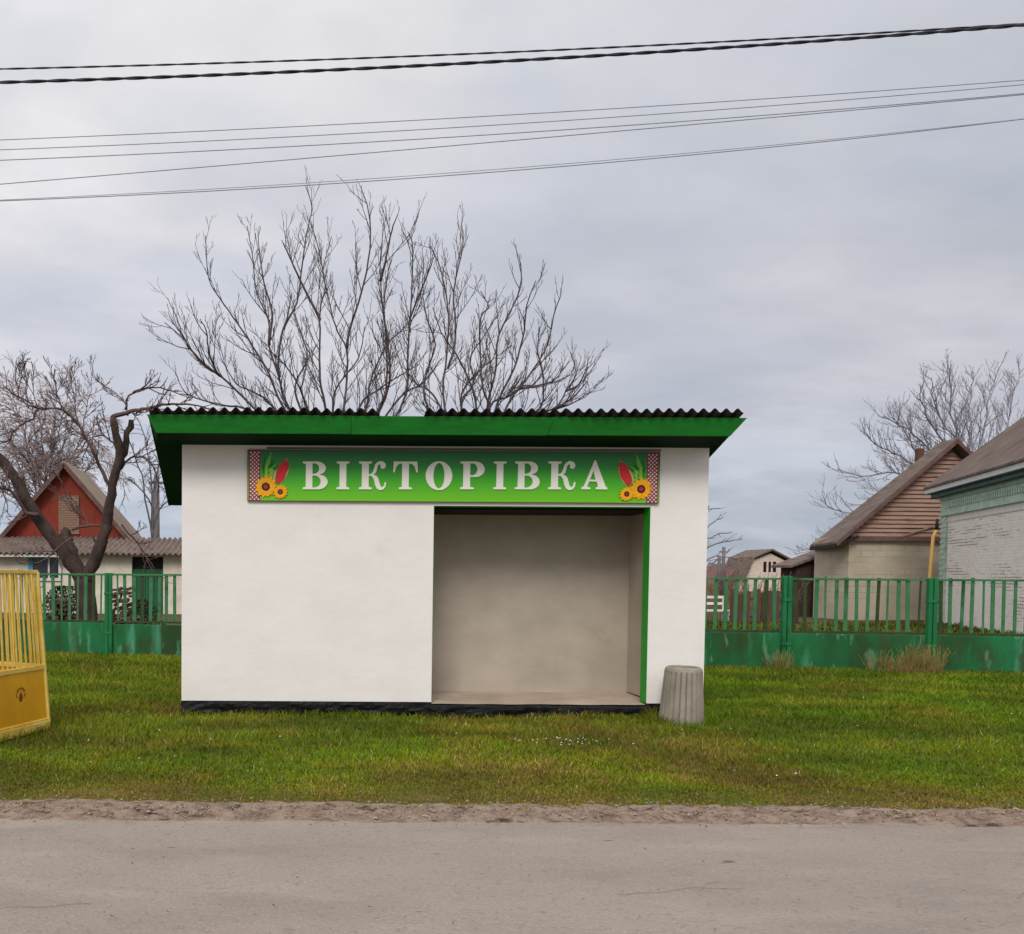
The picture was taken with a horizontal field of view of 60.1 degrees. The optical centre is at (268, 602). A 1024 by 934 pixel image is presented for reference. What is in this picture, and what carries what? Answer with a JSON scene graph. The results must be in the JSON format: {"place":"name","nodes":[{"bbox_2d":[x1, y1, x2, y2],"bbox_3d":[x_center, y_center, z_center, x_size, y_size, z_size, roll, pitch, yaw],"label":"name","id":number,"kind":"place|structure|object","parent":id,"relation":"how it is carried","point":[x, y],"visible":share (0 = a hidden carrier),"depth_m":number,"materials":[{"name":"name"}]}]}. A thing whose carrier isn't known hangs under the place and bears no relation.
{"place":"outdoors","nodes":[
{"label":"outdoors","id":0,"kind":"place"},
{"bbox_2d":[2,593,978,635],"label":"garden soil","id":1,"kind":"structure","parent":0,"point":[178,617],"depth_m":27.12,"materials":[{"name":"brown soil"}]},
{"bbox_2d":[42,585,75,619],"bbox_3d":[-4.928,0.173,20.031,1.471,1.238,1.381,0,2,0],"label":"evergreen shrub","id":2,"kind":"object","parent":1,"relation":"on","point":[58,588],"visible":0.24,"depth_m":19.88,"materials":[{"name":"green plant"}]},
{"bbox_2d":[48,598,75,619],"bbox_3d":[-4.584,0.343,18.515,0.612,0.884,0.636,0,2,0],"label":"woodpile","id":3,"kind":"object","parent":1,"relation":"on","point":[58,607],"visible":0.29,"depth_m":18.35,"materials":[{"name":"brown wood"}]},
{"bbox_2d":[0,349,129,507],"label":"weeping tree","id":4,"kind":"object","parent":1,"relation":"on","point":[35,466],"visible":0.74,"depth_m":39.18,"materials":[{"name":"grey plant"}]},
{"bbox_2d":[0,350,220,622],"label":"apple tree","id":5,"kind":"object","parent":1,"relation":"on","point":[64,547],"visible":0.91,"depth_m":16.62,"materials":[{"name":"brown plant"}]},
{"bbox_2d":[113,587,132,623],"bbox_3d":[-3.355,0.205,19.010,0.596,1.150,0.637,0,2,0],"label":"woodpile","id":6,"kind":"object","parent":1,"relation":"on","point":[130,612],"visible":0.43,"depth_m":18.83,"materials":[{"name":"brown wood"}]},
{"bbox_2d":[110,410,169,538],"bbox_3d":[-4.383,-3.839,33.471,3.648,8.492,3.624,0,2,0],"label":"weeping tree","id":7,"kind":"object","parent":1,"relation":"on","point":[152,522],"visible":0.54,"depth_m":33.69,"materials":[{"name":"grey plant"}]},
{"bbox_2d":[128,598,165,624],"bbox_3d":[-3.177,0.318,20.999,1.031,0.895,1.101,1,2,24],"label":"evergreen shrub","id":8,"kind":"object","parent":1,"relation":"on","point":[146,605],"visible":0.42,"depth_m":20.91,"materials":[{"name":"green plant"}]},
{"bbox_2d":[148,476,162,538],"bbox_3d":[-4.842,-2.606,35.932,0.700,5.839,0.312,0,2,0],"label":"utility pole","id":9,"kind":"object","parent":1,"relation":"on","point":[157,527],"visible":0.17,"depth_m":35.79,"materials":[{"name":"grey concrete"}]},
{"bbox_2d":[139,168,458,415],"bbox_3d":[0.588,-4.077,17.413,6.383,10.148,2.897,0,2,-4],"label":"walnut tree","id":10,"kind":"object","parent":1,"relation":"on","point":[277,362],"visible":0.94,"depth_m":17.11,"materials":[{"name":"grey plant"}]},
{"bbox_2d":[394,201,612,414],"bbox_3d":[4.707,-3.603,16.513,4.436,9.318,2.655,0,2,0],"label":"walnut tree","id":11,"kind":"object","parent":1,"relation":"on","point":[521,385],"visible":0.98,"depth_m":16.26,"materials":[{"name":"grey plant"}]},
{"bbox_2d":[0,573,1023,673],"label":"fence","id":12,"kind":"object","parent":1,"relation":"on","point":[993,651],"visible":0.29,"depth_m":13.41,"materials":[{"name":"green metal"}]},
{"bbox_2d":[707,596,729,621],"bbox_3d":[13.869,0.207,25.935,0.920,0.850,0.430,0,2,0],"label":"garden bench","id":13,"kind":"object","parent":1,"relation":"on","point":[719,603],"visible":0.23,"depth_m":26.10,"materials":[{"name":"white paint"}]},
{"bbox_2d":[715,555,721,594],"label":"utility pole","id":14,"kind":"object","parent":1,"relation":"on","point":[719,569],"visible":0.45,"depth_m":65.84,"materials":[{"name":"grey concrete"}]},
{"bbox_2d":[719,547,726,595],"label":"utility pole","id":15,"kind":"object","parent":1,"relation":"on","point":[723,564],"visible":0.68,"depth_m":59.85,"materials":[{"name":"grey concrete"}]},
{"bbox_2d":[706,505,742,567],"bbox_3d":[18.898,-1.909,35.984,2.511,4.755,2.926,0,2,0],"label":"tree","id":16,"kind":"object","parent":1,"relation":"on","point":[712,563],"visible":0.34,"depth_m":35.58,"materials":[{"name":"grey plant"}]},
{"bbox_2d":[706,569,781,619],"bbox_3d":[15.038,-0.229,26.918,2.683,1.837,1.880,0,2,0],"label":"bare shrub","id":17,"kind":"object","parent":1,"relation":"on","point":[712,606],"visible":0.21,"depth_m":26.91,"materials":[{"name":"brown plant"}]},
{"bbox_2d":[707,569,810,615],"bbox_3d":[17.387,-0.315,29.973,3.977,1.828,2.181,0,2,0],"label":"bare shrub","id":18,"kind":"object","parent":1,"relation":"on","point":[748,590],"visible":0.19,"depth_m":30.00,"materials":[{"name":"brown plant"}]},
{"bbox_2d":[705,619,1023,636],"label":"yard grass","id":19,"kind":"structure","parent":1,"relation":"on","point":[913,626],"depth_m":22.90,"materials":[{"name":"green plant"}]},
{"bbox_2d":[923,417,1023,633],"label":"white brick house","id":20,"kind":"structure","parent":19,"relation":"on","point":[979,493],"depth_m":22.89,"materials":[{"name":"white brick"}]},
{"bbox_2d":[786,347,1023,554],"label":"distant tree","id":21,"kind":"object","parent":1,"relation":"on","point":[957,421],"visible":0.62,"depth_m":41.73,"materials":[{"name":"grey plant"}]},
{"bbox_2d":[924,519,938,623],"bbox_3d":[19.494,-0.851,24.481,0.331,3.241,0.100,0,2,0],"label":"gas pipe","id":22,"kind":"object","parent":1,"relation":"on","point":[932,547],"visible":0.71,"depth_m":24.43,"materials":[{"name":"yellow metal"}]},
{"bbox_2d":[0,23,1021,69],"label":"power cable","id":23,"kind":"object","parent":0,"point":[586,48],"visible":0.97,"depth_m":7.04,"materials":[{"name":"black rubber"}]},
{"bbox_2d":[0,819,1023,933],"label":"road","id":24,"kind":"structure","parent":0,"point":[341,886],"depth_m":4.00,"materials":[{"name":"grey asphalt"}]},
{"bbox_2d":[1,881,1022,907],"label":"road crack","id":25,"kind":"object","parent":24,"relation":"on","point":[620,895],"visible":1,"depth_m":3.79,"materials":[{"name":"grey asphalt"}]},
{"bbox_2d":[0,584,1023,815],"bbox_3d":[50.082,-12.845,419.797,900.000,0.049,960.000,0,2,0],"label":"ground","id":26,"kind":"structure","parent":0,"point":[396,794],"depth_m":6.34,"materials":[{"name":"green plant"}]},
{"bbox_2d":[0,570,50,741],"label":"bottle cage","id":27,"kind":"object","parent":26,"relation":"on","point":[24,700],"visible":0.98,"depth_m":7.73,"materials":[{"name":"yellow paint"}]},
{"bbox_2d":[0,461,141,539],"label":"red gable house","id":28,"kind":"structure","parent":26,"relation":"on","point":[58,514],"depth_m":31.89,"materials":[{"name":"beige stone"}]},
{"bbox_2d":[0,536,181,613],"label":"long outbuilding","id":29,"kind":"structure","parent":26,"relation":"on","point":[122,555],"depth_m":29.00,"materials":[{"name":"white paint"}]},
{"bbox_2d":[28,554,61,580],"bbox_3d":[-7.789,-1.222,28.939,1.156,0.944,0.064,0,2,0],"label":"window","id":30,"kind":"structure","parent":29,"relation":"in","point":[46,566],"depth_m":28.95,"materials":[{"name":"white glass"}]},
{"bbox_2d":[132,569,162,613],"bbox_3d":[-4.229,-0.363,29.126,1.093,1.640,0.080,0,2,0],"label":"door","id":31,"kind":"structure","parent":29,"relation":"in","point":[134,571],"depth_m":29.08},
{"bbox_2d":[147,407,746,718],"bbox_3d":[1.756,-0.355,9.145,5.950,3.214,1.856,0,2,0],"label":"bus shelter","id":32,"kind":"object","parent":26,"relation":"on","point":[469,609],"visible":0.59,"depth_m":8.81,"materials":[{"name":"white paint"}]},
{"bbox_2d":[247,447,660,503],"bbox_3d":[1.945,-1.341,8.734,4.340,0.563,0.045,0,2,0],"label":"name sign","id":33,"kind":"object","parent":32,"relation":"attached to","point":[401,475],"visible":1,"depth_m":8.72,"materials":[{"name":"green metal"}]},
{"bbox_2d":[9,715,1021,916],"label":"leaf litter","id":34,"kind":"object","parent":26,"relation":"on","point":[507,781],"visible":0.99,"depth_m":5.73,"materials":[{"name":"brown plant"}]},
{"bbox_2d":[88,701,1011,775],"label":"verge flowers","id":35,"kind":"object","parent":26,"relation":"on","point":[571,741],"visible":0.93,"depth_m":7.32,"materials":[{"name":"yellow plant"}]},
{"bbox_2d":[659,665,703,725],"bbox_3d":[4.222,0.955,8.508,0.418,0.610,0.418,0,2,0],"label":"concrete bin","id":36,"kind":"object","parent":26,"relation":"on","point":[682,695],"visible":0.89,"depth_m":8.35,"materials":[{"name":"grey concrete"}]},
{"bbox_2d":[729,589,798,623],"bbox_3d":[14.911,0.132,25.052,2.053,1.114,0.070,0,2,0],"label":"plank fence","id":37,"kind":"object","parent":26,"relation":"on","point":[760,597],"visible":0.32,"depth_m":25.02,"materials":[{"name":"brown wood"}]},
{"bbox_2d":[762,649,795,670],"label":"dry weeds","id":38,"kind":"object","parent":26,"relation":"on","point":[785,663],"visible":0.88,"depth_m":13.28,"materials":[{"name":"beige plant"}]},
{"bbox_2d":[771,550,814,616],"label":"wooden shed","id":39,"kind":"structure","parent":26,"relation":"on","point":[801,566],"depth_m":30.11,"materials":[{"name":"brown wood"}]},
{"bbox_2d":[809,438,972,619],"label":"wooden gabled house","id":40,"kind":"structure","parent":26,"relation":"on","point":[886,531],"depth_m":27.96,"materials":[{"name":"concrete"}]},
{"bbox_2d":[859,650,934,673],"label":"dry weeds","id":41,"kind":"object","parent":26,"relation":"on","point":[871,665],"visible":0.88,"depth_m":12.92,"materials":[{"name":"beige plant"}]},
{"bbox_2d":[885,642,956,674],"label":"dry weeds","id":42,"kind":"object","parent":26,"relation":"on","point":[930,661],"visible":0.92,"depth_m":12.77,"materials":[{"name":"beige plant"}]},
{"bbox_2d":[0,798,1023,826],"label":"dirt shoulder","id":43,"kind":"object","parent":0,"point":[308,811],"visible":0.91,"depth_m":5.16},
{"bbox_2d":[0,23,1023,83],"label":"power cable","id":44,"kind":"object","parent":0,"point":[508,60],"visible":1,"depth_m":6.84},
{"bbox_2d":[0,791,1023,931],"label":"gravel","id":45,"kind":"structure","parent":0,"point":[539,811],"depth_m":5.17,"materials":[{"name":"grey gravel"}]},
{"bbox_2d":[0,93,1023,160],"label":"power wire","id":46,"kind":"object","parent":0,"point":[514,133],"visible":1,"depth_m":10.79,"materials":[{"name":"grey metal"}]},
{"bbox_2d":[0,94,1023,184],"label":"power wire","id":47,"kind":"object","parent":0,"point":[508,140],"visible":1,"depth_m":10.79,"materials":[{"name":"grey metal"}]},
{"bbox_2d":[0,119,1023,200],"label":"power wire","id":48,"kind":"object","parent":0,"point":[512,170],"visible":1,"depth_m":10.81,"materials":[{"name":"grey metal"}]},
{"bbox_2d":[0,80,1023,139],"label":"power wire","id":49,"kind":"object","parent":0,"point":[511,114],"visible":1,"depth_m":10.78,"materials":[{"name":"grey metal"}]},
{"bbox_2d":[0,84,1023,149],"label":"power wire","id":50,"kind":"object","parent":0,"point":[512,123],"visible":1,"depth_m":10.79,"materials":[{"name":"grey metal"}]},
{"bbox_2d":[0,0,1023,568],"label":"sky","id":51,"kind":"structure","parent":0,"point":[789,288],"materials":[{"name":"grey"}]},
{"bbox_2d":[706,549,790,591],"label":"gambrel house","id":52,"kind":"structure","parent":0,"point":[753,563],"depth_m":84.98,"materials":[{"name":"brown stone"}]},
{"bbox_2d":[763,562,766,571],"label":"window","id":53,"kind":"structure","parent":52,"relation":"in","point":[764,563],"depth_m":84.89,"materials":[{"name":"black glass"}]}
]}

